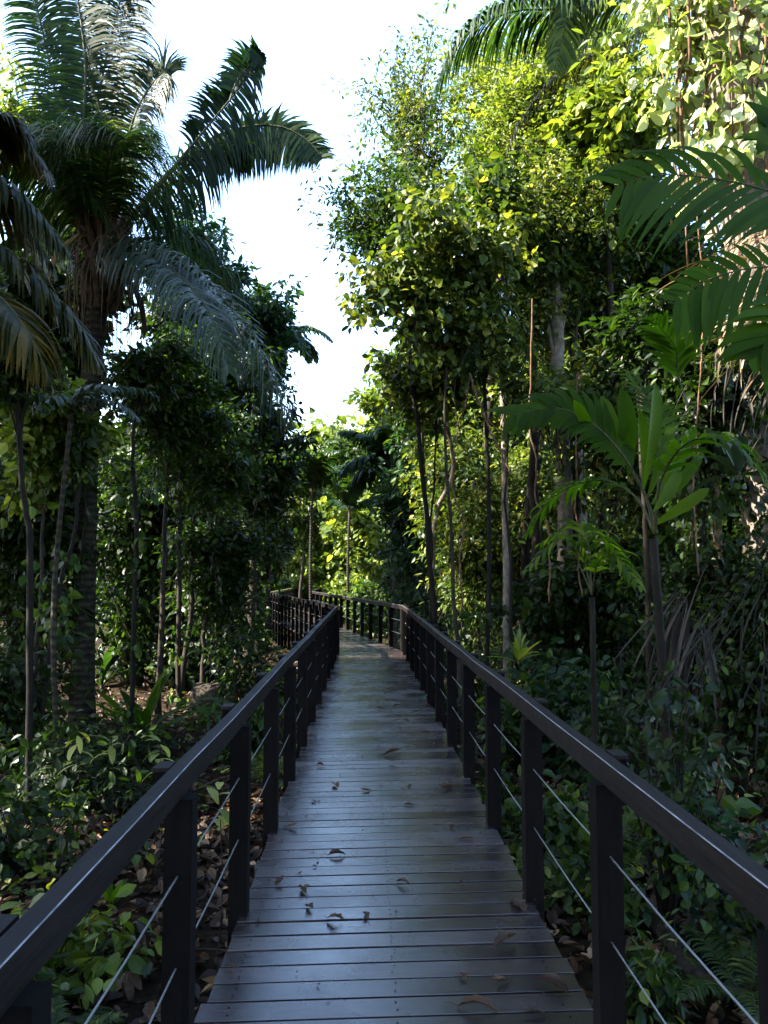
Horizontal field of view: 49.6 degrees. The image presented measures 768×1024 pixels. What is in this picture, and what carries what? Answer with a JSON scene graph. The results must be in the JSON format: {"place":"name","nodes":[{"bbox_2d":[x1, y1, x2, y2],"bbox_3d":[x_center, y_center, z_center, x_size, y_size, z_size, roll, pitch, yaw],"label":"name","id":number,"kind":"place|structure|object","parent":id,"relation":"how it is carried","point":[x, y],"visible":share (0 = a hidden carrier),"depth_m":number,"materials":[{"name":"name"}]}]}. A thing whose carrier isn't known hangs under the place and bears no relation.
{"place":"outdoors","nodes":[
{"label":"outdoors","id":0,"kind":"place"},
{"bbox_2d":[0,0,726,474],"label":"sky","id":1,"kind":"structure","parent":0,"point":[305,44],"materials":[{"name":"white"}]},
{"bbox_2d":[0,603,767,1023],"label":"ground","id":2,"kind":"structure","parent":0,"point":[208,931],"depth_m":6.09,"materials":[{"name":"plant"}]},
{"bbox_2d":[0,40,42,643],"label":"broadleaf tree","id":3,"kind":"object","parent":2,"relation":"on","point":[9,104],"visible":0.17,"depth_m":22.26,"materials":[{"name":"green plant"}]},
{"bbox_2d":[0,314,87,819],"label":"thin trunked tree","id":4,"kind":"object","parent":2,"relation":"on","point":[15,394],"visible":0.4,"depth_m":8.01,"materials":[{"name":"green plant"}]},
{"bbox_2d":[0,610,88,778],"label":"leafy bush","id":5,"kind":"object","parent":2,"relation":"on","point":[12,680],"visible":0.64,"depth_m":9.27,"materials":[{"name":"green plant"}]},
{"bbox_2d":[0,765,103,883],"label":"leafy bush","id":6,"kind":"object","parent":2,"relation":"on","point":[14,817],"visible":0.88,"depth_m":6.41,"materials":[{"name":"green plant"}]},
{"bbox_2d":[0,110,109,403],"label":"browning palm","id":7,"kind":"object","parent":2,"relation":"on","point":[19,334],"visible":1,"depth_m":5.71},
{"bbox_2d":[0,367,129,737],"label":"young tree","id":8,"kind":"object","parent":2,"relation":"on","point":[36,478],"visible":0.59,"depth_m":9.40,"materials":[{"name":"green plant"}]},
{"bbox_2d":[0,450,130,656],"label":"broadleaf tree","id":9,"kind":"object","parent":2,"relation":"on","point":[13,540],"visible":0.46,"depth_m":11.39,"materials":[{"name":"green plant"}]},
{"bbox_2d":[0,526,132,728],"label":"leafy bush","id":10,"kind":"object","parent":2,"relation":"on","point":[67,678],"visible":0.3,"depth_m":11.69,"materials":[{"name":"green plant"}]},
{"bbox_2d":[13,402,120,766],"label":"thin trunked tree","id":11,"kind":"object","parent":2,"relation":"on","point":[81,439],"visible":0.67,"depth_m":9.46,"materials":[{"name":"green plant"}]},
{"bbox_2d":[0,226,136,719],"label":"broadleaf tree","id":12,"kind":"object","parent":2,"relation":"on","point":[58,284],"visible":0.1,"depth_m":12.87,"materials":[{"name":"green plant"}]},
{"bbox_2d":[0,883,161,1022],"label":"leafy bush","id":13,"kind":"object","parent":2,"relation":"on","point":[93,969],"visible":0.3,"depth_m":4.66,"materials":[{"name":"green plant"}]},
{"bbox_2d":[51,988,125,1023],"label":"fern","id":14,"kind":"object","parent":2,"relation":"on","point":[96,1019],"visible":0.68,"depth_m":4.18,"materials":[{"name":"green plant"}]},
{"bbox_2d":[34,383,159,774],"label":"feather palm","id":15,"kind":"object","parent":2,"relation":"on","point":[89,392],"visible":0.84,"depth_m":8.92,"materials":[{"name":"green plant"}]},
{"bbox_2d":[0,700,197,824],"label":"leafy bush","id":16,"kind":"object","parent":2,"relation":"on","point":[41,758],"visible":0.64,"depth_m":8.08,"materials":[{"name":"green plant"}]},
{"bbox_2d":[50,707,199,777],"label":"leafy bush","id":17,"kind":"object","parent":2,"relation":"on","point":[142,749],"visible":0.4,"depth_m":10.17,"materials":[{"name":"green plant"}]},
{"bbox_2d":[63,563,203,685],"bbox_3d":[-5.152,2.087,16.863,3.078,4.064,2.656,0,-4,0],"label":"leafy bush","id":18,"kind":"object","parent":2,"relation":"on","point":[117,654],"visible":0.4,"depth_m":16.63,"materials":[{"name":"green plant"}]},
{"bbox_2d":[80,672,196,742],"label":"strap leaved plant","id":19,"kind":"object","parent":2,"relation":"on","point":[145,715],"visible":0.66,"depth_m":11.30,"materials":[{"name":"green plant"}]},
{"bbox_2d":[99,341,192,741],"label":"thin trunked tree","id":20,"kind":"object","parent":2,"relation":"on","point":[148,371],"visible":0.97,"depth_m":11.01,"materials":[{"name":"green plant"}]},
{"bbox_2d":[69,320,233,717],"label":"young tree","id":21,"kind":"object","parent":2,"relation":"on","point":[164,439],"visible":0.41,"depth_m":13.46,"materials":[{"name":"green plant"}]},
{"bbox_2d":[68,429,247,683],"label":"broadleaf tree","id":22,"kind":"object","parent":2,"relation":"on","point":[151,527],"visible":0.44,"depth_m":16.33,"materials":[{"name":"green plant"}]},
{"bbox_2d":[0,0,337,735],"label":"tall palm","id":23,"kind":"object","parent":2,"relation":"on","point":[91,153],"visible":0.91,"depth_m":12.14,"materials":[{"name":"green plant"}]},
{"bbox_2d":[142,360,238,711],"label":"thin trunked tree","id":24,"kind":"object","parent":2,"relation":"on","point":[176,663],"visible":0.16,"depth_m":13.92,"materials":[{"name":"green plant"}]},
{"bbox_2d":[123,182,261,339],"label":"broadleaf tree","id":25,"kind":"object","parent":2,"relation":"on","point":[246,279],"visible":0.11,"depth_m":22.42,"materials":[{"name":"green plant"}]},
{"bbox_2d":[107,281,287,531],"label":"broadleaf tree","id":26,"kind":"object","parent":2,"relation":"on","point":[151,326],"visible":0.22,"depth_m":19.02,"materials":[{"name":"green plant"}]},
{"bbox_2d":[138,579,272,692],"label":"leafy bush","id":27,"kind":"object","parent":2,"relation":"on","point":[192,677],"visible":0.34,"depth_m":16.39,"materials":[{"name":"green plant"}]},
{"bbox_2d":[123,392,312,704],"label":"young tree","id":28,"kind":"object","parent":2,"relation":"on","point":[226,472],"visible":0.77,"depth_m":14.25,"materials":[{"name":"green plant"}]},
{"bbox_2d":[154,499,308,689],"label":"understory tree","id":29,"kind":"object","parent":2,"relation":"on","point":[220,560],"visible":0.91,"depth_m":14.66,"materials":[{"name":"green plant"}]},
{"bbox_2d":[173,688,296,766],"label":"leafy bush","id":30,"kind":"object","parent":2,"relation":"on","point":[256,719],"visible":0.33,"depth_m":10.10,"materials":[{"name":"green plant"}]},
{"bbox_2d":[176,582,303,716],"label":"leafy bush","id":31,"kind":"object","parent":2,"relation":"on","point":[229,669],"visible":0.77,"depth_m":13.13,"materials":[{"name":"green plant"}]},
{"bbox_2d":[216,377,321,656],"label":"broadleaf tree","id":32,"kind":"object","parent":2,"relation":"on","point":[281,474],"visible":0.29,"depth_m":21.61,"materials":[{"name":"green plant"}]},
{"bbox_2d":[234,270,312,655],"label":"broadleaf tree","id":33,"kind":"object","parent":2,"relation":"on","point":[275,320],"visible":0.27,"depth_m":23.70,"materials":[{"name":"green plant"}]},
{"bbox_2d":[251,283,333,649],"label":"feather palm","id":34,"kind":"object","parent":2,"relation":"on","point":[309,360],"visible":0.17,"depth_m":25.77,"materials":[{"name":"green plant"}]},
{"bbox_2d":[273,477,338,609],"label":"sunlit tree","id":35,"kind":"object","parent":2,"relation":"on","point":[302,529],"visible":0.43,"depth_m":37.73,"materials":[{"name":"green plant"}]},
{"bbox_2d":[272,476,380,595],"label":"sunlit tree","id":36,"kind":"object","parent":2,"relation":"on","point":[320,563],"visible":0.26,"depth_m":40.70,"materials":[{"name":"green plant"}]},
{"bbox_2d":[290,450,376,599],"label":"broadleaf tree","id":37,"kind":"object","parent":2,"relation":"on","point":[324,471],"visible":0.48,"depth_m":29.69,"materials":[{"name":"green plant"}]},
{"bbox_2d":[240,407,448,607],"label":"distant forest","id":38,"kind":"object","parent":2,"relation":"on","point":[326,431],"visible":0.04,"depth_m":53.22,"materials":[{"name":"green plant"}]},
{"bbox_2d":[308,495,388,594],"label":"flowering tree","id":39,"kind":"object","parent":2,"relation":"on","point":[364,532],"visible":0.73,"depth_m":34.88,"materials":[{"name":"plant"}]},
{"bbox_2d":[317,424,380,513],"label":"sunlit tree","id":40,"kind":"object","parent":2,"relation":"on","point":[350,452],"visible":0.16,"depth_m":49.23,"materials":[{"name":"green plant"}]},
{"bbox_2d":[325,460,379,629],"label":"feather palm","id":41,"kind":"object","parent":2,"relation":"on","point":[346,500],"visible":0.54,"depth_m":32.90,"materials":[{"name":"green plant"}]},
{"bbox_2d":[335,575,387,637],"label":"leafy bush","id":42,"kind":"object","parent":2,"relation":"on","point":[366,588],"visible":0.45,"depth_m":30.23,"materials":[{"name":"green plant"}]},
{"bbox_2d":[336,336,400,639],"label":"sunlit tree","id":43,"kind":"object","parent":2,"relation":"on","point":[366,404],"visible":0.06,"depth_m":28.80,"materials":[{"name":"green plant"}]},
{"bbox_2d":[0,623,758,992],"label":"ground cover","id":44,"kind":"object","parent":2,"relation":"on","point":[706,925],"visible":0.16,"depth_m":6.06,"materials":[{"name":"green plant"}]},
{"bbox_2d":[284,110,478,732],"bbox_3d":[0.197,-1.272,12.719,2.813,9.316,2.690,-2,-5,20],"label":"slender tree","id":45,"kind":"object","parent":2,"relation":"on","point":[369,225],"visible":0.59,"depth_m":12.57,"materials":[{"name":"green plant"}]},
{"bbox_2d":[337,427,428,648],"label":"feather palm","id":46,"kind":"object","parent":2,"relation":"on","point":[360,481],"visible":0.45,"depth_m":22.79,"materials":[{"name":"green plant"}]},
{"bbox_2d":[0,614,766,977],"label":"undergrowth","id":47,"kind":"object","parent":2,"relation":"on","point":[146,968],"visible":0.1,"depth_m":6.34,"materials":[{"name":"green plant"}]},
{"bbox_2d":[0,587,767,1023],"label":"boardwalk","id":48,"kind":"structure","parent":2,"relation":"on","point":[420,949],"depth_m":3.84,"materials":[{"name":"black wood"}]},
{"bbox_2d":[351,412,447,648],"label":"understory tree","id":49,"kind":"object","parent":2,"relation":"on","point":[402,556],"visible":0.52,"depth_m":19.71,"materials":[{"name":"green plant"}]},
{"bbox_2d":[322,0,501,515],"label":"slender tree","id":50,"kind":"object","parent":2,"relation":"on","point":[412,106],"visible":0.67,"depth_m":16.19,"materials":[{"name":"green plant"}]},
{"bbox_2d":[371,265,465,583],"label":"thin trunked tree","id":51,"kind":"object","parent":2,"relation":"on","point":[438,506],"visible":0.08,"depth_m":15.03,"materials":[{"name":"green plant"}]},
{"bbox_2d":[352,303,497,624],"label":"young tree","id":52,"kind":"object","parent":2,"relation":"on","point":[429,392],"visible":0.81,"depth_m":12.97,"materials":[{"name":"green plant"}]},
{"bbox_2d":[326,143,561,751],"bbox_3d":[0.776,-0.713,11.153,3.020,7.988,2.926,4,-6,-43],"label":"leaved tree","id":53,"kind":"object","parent":2,"relation":"on","point":[430,277],"visible":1,"depth_m":10.95,"materials":[{"name":"green plant"}]},
{"bbox_2d":[390,411,517,639],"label":"understory tree","id":54,"kind":"object","parent":2,"relation":"on","point":[468,454],"visible":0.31,"depth_m":16.61,"materials":[{"name":"green plant"}]},
{"bbox_2d":[389,334,522,500],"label":"broadleaf tree","id":55,"kind":"object","parent":2,"relation":"on","point":[477,413],"visible":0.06,"depth_m":20.56,"materials":[{"name":"green plant"}]},
{"bbox_2d":[422,451,520,691],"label":"understory tree","id":56,"kind":"object","parent":2,"relation":"on","point":[473,558],"visible":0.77,"depth_m":15.07,"materials":[{"name":"green plant"}]},
{"bbox_2d":[427,26,515,658],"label":"broadleaf tree","id":57,"kind":"object","parent":2,"relation":"on","point":[489,403],"visible":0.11,"depth_m":19.27,"materials":[{"name":"green plant"}]},
{"bbox_2d":[434,627,510,723],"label":"leafy bush","id":58,"kind":"object","parent":2,"relation":"on","point":[480,681],"visible":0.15,"depth_m":12.79,"materials":[{"name":"green plant"}]},
{"bbox_2d":[443,279,506,744],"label":"slender tree","id":59,"kind":"object","parent":2,"relation":"on","point":[471,368],"visible":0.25,"depth_m":11.48,"materials":[{"name":"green plant"}]},
{"bbox_2d":[417,651,569,776],"bbox_3d":[1.523,2.391,9.600,1.488,1.513,2.013,-3,-5,33],"label":"leafy bush","id":60,"kind":"object","parent":2,"relation":"on","point":[511,719],"visible":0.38,"depth_m":9.34,"materials":[{"name":"green plant"}]},
{"bbox_2d":[437,143,561,729],"bbox_3d":[1.540,-1.135,12.123,1.759,8.832,1.418,-4,-6,42],"label":"thin trunked tree","id":61,"kind":"object","parent":2,"relation":"on","point":[483,196],"visible":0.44,"depth_m":12.09,"materials":[{"name":"green plant"}]},
{"bbox_2d":[432,320,574,741],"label":"young tree","id":62,"kind":"object","parent":2,"relation":"on","point":[514,373],"visible":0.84,"depth_m":11.26,"materials":[{"name":"green plant"}]},
{"bbox_2d":[475,756,555,838],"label":"leafy bush","id":63,"kind":"object","parent":2,"relation":"on","point":[507,822],"visible":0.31,"depth_m":7.50,"materials":[{"name":"green plant"}]},
{"bbox_2d":[429,420,606,648],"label":"understory tree","id":64,"kind":"object","parent":2,"relation":"on","point":[518,520],"visible":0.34,"depth_m":14.94,"materials":[{"name":"green plant"}]},
{"bbox_2d":[422,132,659,693],"bbox_3d":[2.783,-1.520,13.732,4.780,9.923,3.682,4,-6,-40],"label":"tall tree","id":65,"kind":"object","parent":2,"relation":"on","point":[540,179],"visible":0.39,"depth_m":13.15,"materials":[{"name":"green plant"}]},
{"bbox_2d":[491,430,607,652],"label":"understory tree","id":66,"kind":"object","parent":2,"relation":"on","point":[551,455],"visible":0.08,"depth_m":15.60,"materials":[{"name":"green plant"}]},
{"bbox_2d":[482,769,638,887],"bbox_3d":[1.393,2.489,6.355,1.214,1.081,1.150,0,-4,0],"label":"leafy bush","id":67,"kind":"object","parent":2,"relation":"on","point":[571,832],"visible":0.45,"depth_m":6.29,"materials":[{"name":"green plant"}]},
{"bbox_2d":[505,255,619,686],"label":"thin trunked tree","id":68,"kind":"object","parent":2,"relation":"on","point":[525,550],"visible":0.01,"depth_m":14.45,"materials":[{"name":"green plant"}]},
{"bbox_2d":[431,1,694,649],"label":"tall tree","id":69,"kind":"object","parent":2,"relation":"on","point":[517,93],"visible":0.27,"depth_m":14.85,"materials":[{"name":"green plant"}]},
{"bbox_2d":[460,528,669,694],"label":"understory tree","id":70,"kind":"object","parent":2,"relation":"on","point":[564,612],"visible":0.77,"depth_m":11.56,"materials":[{"name":"green plant"}]},
{"bbox_2d":[502,173,629,688],"bbox_3d":[2.607,-1.000,13.067,2.278,8.742,2.138,-4,-6,39],"label":"thin trunked tree","id":71,"kind":"object","parent":2,"relation":"on","point":[566,254],"visible":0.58,"depth_m":13.06,"materials":[{"name":"green plant"}]},
{"bbox_2d":[502,634,646,785],"bbox_3d":[2.123,2.307,9.384,1.508,1.773,1.910,0,-4,0],"label":"leafy bush","id":72,"kind":"object","parent":2,"relation":"on","point":[548,676],"visible":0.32,"depth_m":9.25,"materials":[{"name":"green plant"}]},
{"bbox_2d":[520,519,646,745],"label":"young palm","id":73,"kind":"object","parent":2,"relation":"on","point":[585,529],"visible":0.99,"depth_m":7.11,"materials":[{"name":"green plant"}]},
{"bbox_2d":[509,306,674,720],"bbox_3d":[3.280,0.123,12.020,2.144,6.404,2.440,2,-5,-30],"label":"understory tree","id":74,"kind":"object","parent":2,"relation":"on","point":[607,388],"visible":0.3,"depth_m":12.05,"materials":[{"name":"green plant"}]},
{"bbox_2d":[431,0,767,174],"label":"overhanging palm","id":75,"kind":"object","parent":2,"relation":"on","point":[559,22],"visible":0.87,"depth_m":11.73,"materials":[{"name":"green plant"}]},
{"bbox_2d":[542,179,661,563],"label":"thin trunked tree","id":76,"kind":"object","parent":2,"relation":"on","point":[573,338],"visible":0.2,"depth_m":13.54,"materials":[{"name":"green plant"}]},
{"bbox_2d":[564,217,653,696],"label":"thin trunked tree","id":77,"kind":"object","parent":2,"relation":"on","point":[600,516],"visible":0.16,"depth_m":14.04,"materials":[{"name":"green plant"}]},
{"bbox_2d":[538,68,685,714],"bbox_3d":[3.760,-1.924,13.130,2.220,10.371,2.373,4,-6,-40],"label":"tall tree","id":78,"kind":"object","parent":2,"relation":"on","point":[589,126],"visible":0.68,"depth_m":12.99,"materials":[{"name":"green plant"}]},
{"bbox_2d":[545,640,683,826],"bbox_3d":[2.166,2.125,7.814,1.337,1.779,1.451,-2,-5,23],"label":"leafy bush","id":79,"kind":"object","parent":2,"relation":"on","point":[612,743],"visible":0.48,"depth_m":7.89,"materials":[{"name":"green plant"}]},
{"bbox_2d":[546,846,683,956],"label":"leafy bush","id":80,"kind":"object","parent":2,"relation":"on","point":[574,877],"visible":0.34,"depth_m":5.37,"materials":[{"name":"green plant"}]},
{"bbox_2d":[515,144,726,531],"bbox_3d":[4.319,-1.609,15.053,4.710,10.022,4.608,2,-5,-23],"label":"broadleaf tree","id":81,"kind":"object","parent":2,"relation":"on","point":[670,258],"visible":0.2,"depth_m":14.03,"materials":[{"name":"green plant"}]},
{"bbox_2d":[484,310,767,900],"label":"broad leaved palm","id":82,"kind":"object","parent":2,"relation":"on","point":[602,425],"visible":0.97,"depth_m":6.06,"materials":[{"name":"green plant"}]},
{"bbox_2d":[612,585,719,751],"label":"dry fronds","id":83,"kind":"object","parent":82,"relation":"hanging from","point":[672,628],"visible":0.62,"depth_m":6.14,"materials":[{"name":"plant"}]},
{"bbox_2d":[653,544,767,773],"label":"dry fronds","id":84,"kind":"object","parent":82,"relation":"hanging from","point":[707,654],"visible":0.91,"depth_m":5.77,"materials":[{"name":"plant"}]},
{"bbox_2d":[690,424,767,492],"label":"pale ribbed plant","id":85,"kind":"object","parent":82,"relation":"attached to","point":[735,466],"visible":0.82,"depth_m":6.20,"materials":[{"name":"green plant"}]},
{"bbox_2d":[543,384,712,724],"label":"understory tree","id":86,"kind":"object","parent":2,"relation":"on","point":[637,526],"visible":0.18,"depth_m":12.25,"materials":[{"name":"green plant"}]},
{"bbox_2d":[578,275,691,777],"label":"thin trunked tree","id":87,"kind":"object","parent":2,"relation":"on","point":[632,352],"visible":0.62,"depth_m":9.51,"materials":[{"name":"green plant"}]},
{"bbox_2d":[589,890,724,1023],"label":"leafy bush","id":88,"kind":"object","parent":2,"relation":"on","point":[653,975],"visible":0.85,"depth_m":4.38,"materials":[{"name":"green plant"}]},
{"bbox_2d":[568,0,767,797],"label":"vine covered tree","id":89,"kind":"object","parent":2,"relation":"on","point":[723,43],"visible":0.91,"depth_m":9.10,"materials":[{"name":"green plant"}]},
{"bbox_2d":[599,506,737,756],"bbox_3d":[4.351,1.633,10.819,3.523,3.667,3.046,0,-4,0],"label":"leafy bush","id":90,"kind":"object","parent":2,"relation":"on","point":[611,607],"visible":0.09,"depth_m":10.88,"materials":[{"name":"green plant"}]},
{"bbox_2d":[577,90,767,395],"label":"broad leaved palm","id":91,"kind":"object","parent":2,"relation":"on","point":[700,310],"visible":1,"depth_m":4.50,"materials":[{"name":"green plant"}]},
{"bbox_2d":[617,660,750,936],"bbox_3d":[1.844,1.848,5.404,0.906,1.786,0.905,0,-4,0],"label":"leafy bush","id":92,"kind":"object","parent":2,"relation":"on","point":[653,708],"visible":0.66,"depth_m":5.28,"materials":[{"name":"green plant"}]},
{"bbox_2d":[623,737,762,914],"bbox_3d":[2.154,2.253,5.780,0.973,1.323,0.877,4,-6,-40],"label":"leafy bush","id":93,"kind":"object","parent":2,"relation":"on","point":[708,786],"visible":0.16,"depth_m":5.81,"materials":[{"name":"green plant"}]},
{"bbox_2d":[630,503,767,817],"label":"leafy bush","id":94,"kind":"object","parent":2,"relation":"on","point":[730,715],"visible":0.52,"depth_m":7.82,"materials":[{"name":"green plant"}]},
{"bbox_2d":[637,475,767,808],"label":"understory tree","id":95,"kind":"object","parent":2,"relation":"on","point":[738,565],"visible":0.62,"depth_m":8.13,"materials":[{"name":"green plant"}]},
{"bbox_2d":[644,307,762,814],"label":"thin trunked tree","id":96,"kind":"object","parent":2,"relation":"on","point":[726,511],"visible":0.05,"depth_m":8.39,"materials":[{"name":"green plant"}]},
{"bbox_2d":[648,301,767,796],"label":"understory tree","id":97,"kind":"object","parent":2,"relation":"on","point":[716,423],"visible":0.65,"depth_m":8.10,"materials":[{"name":"green plant"}]},
{"bbox_2d":[652,179,767,361],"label":"dry fronds","id":98,"kind":"object","parent":97,"relation":"attached to","point":[762,238],"visible":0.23,"depth_m":7.87,"materials":[{"name":"beige plant"}]},
{"bbox_2d":[675,350,767,465],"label":"dry fronds","id":99,"kind":"object","parent":97,"relation":"hanging from","point":[749,398],"visible":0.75,"depth_m":7.63,"materials":[{"name":"plant"}]},
{"bbox_2d":[653,408,767,579],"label":"understory tree","id":100,"kind":"object","parent":2,"relation":"on","point":[729,526],"visible":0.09,"depth_m":9.33,"materials":[{"name":"green plant"}]},
{"bbox_2d":[661,924,765,1023],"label":"fern","id":101,"kind":"object","parent":2,"relation":"on","point":[741,963],"visible":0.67,"depth_m":4.54,"materials":[{"name":"green plant"}]},
{"bbox_2d":[669,772,767,959],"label":"leafy bush","id":102,"kind":"object","parent":2,"relation":"on","point":[718,912],"visible":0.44,"depth_m":5.01,"materials":[{"name":"green plant"}]},
{"bbox_2d":[672,799,767,991],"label":"leafy bush","id":103,"kind":"object","parent":2,"relation":"on","point":[743,915],"visible":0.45,"depth_m":4.65,"materials":[{"name":"green plant"}]},
{"bbox_2d":[12,692,767,1012],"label":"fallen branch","id":104,"kind":"object","parent":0,"point":[681,960],"depth_m":4.94,"materials":[{"name":"brown wood"}]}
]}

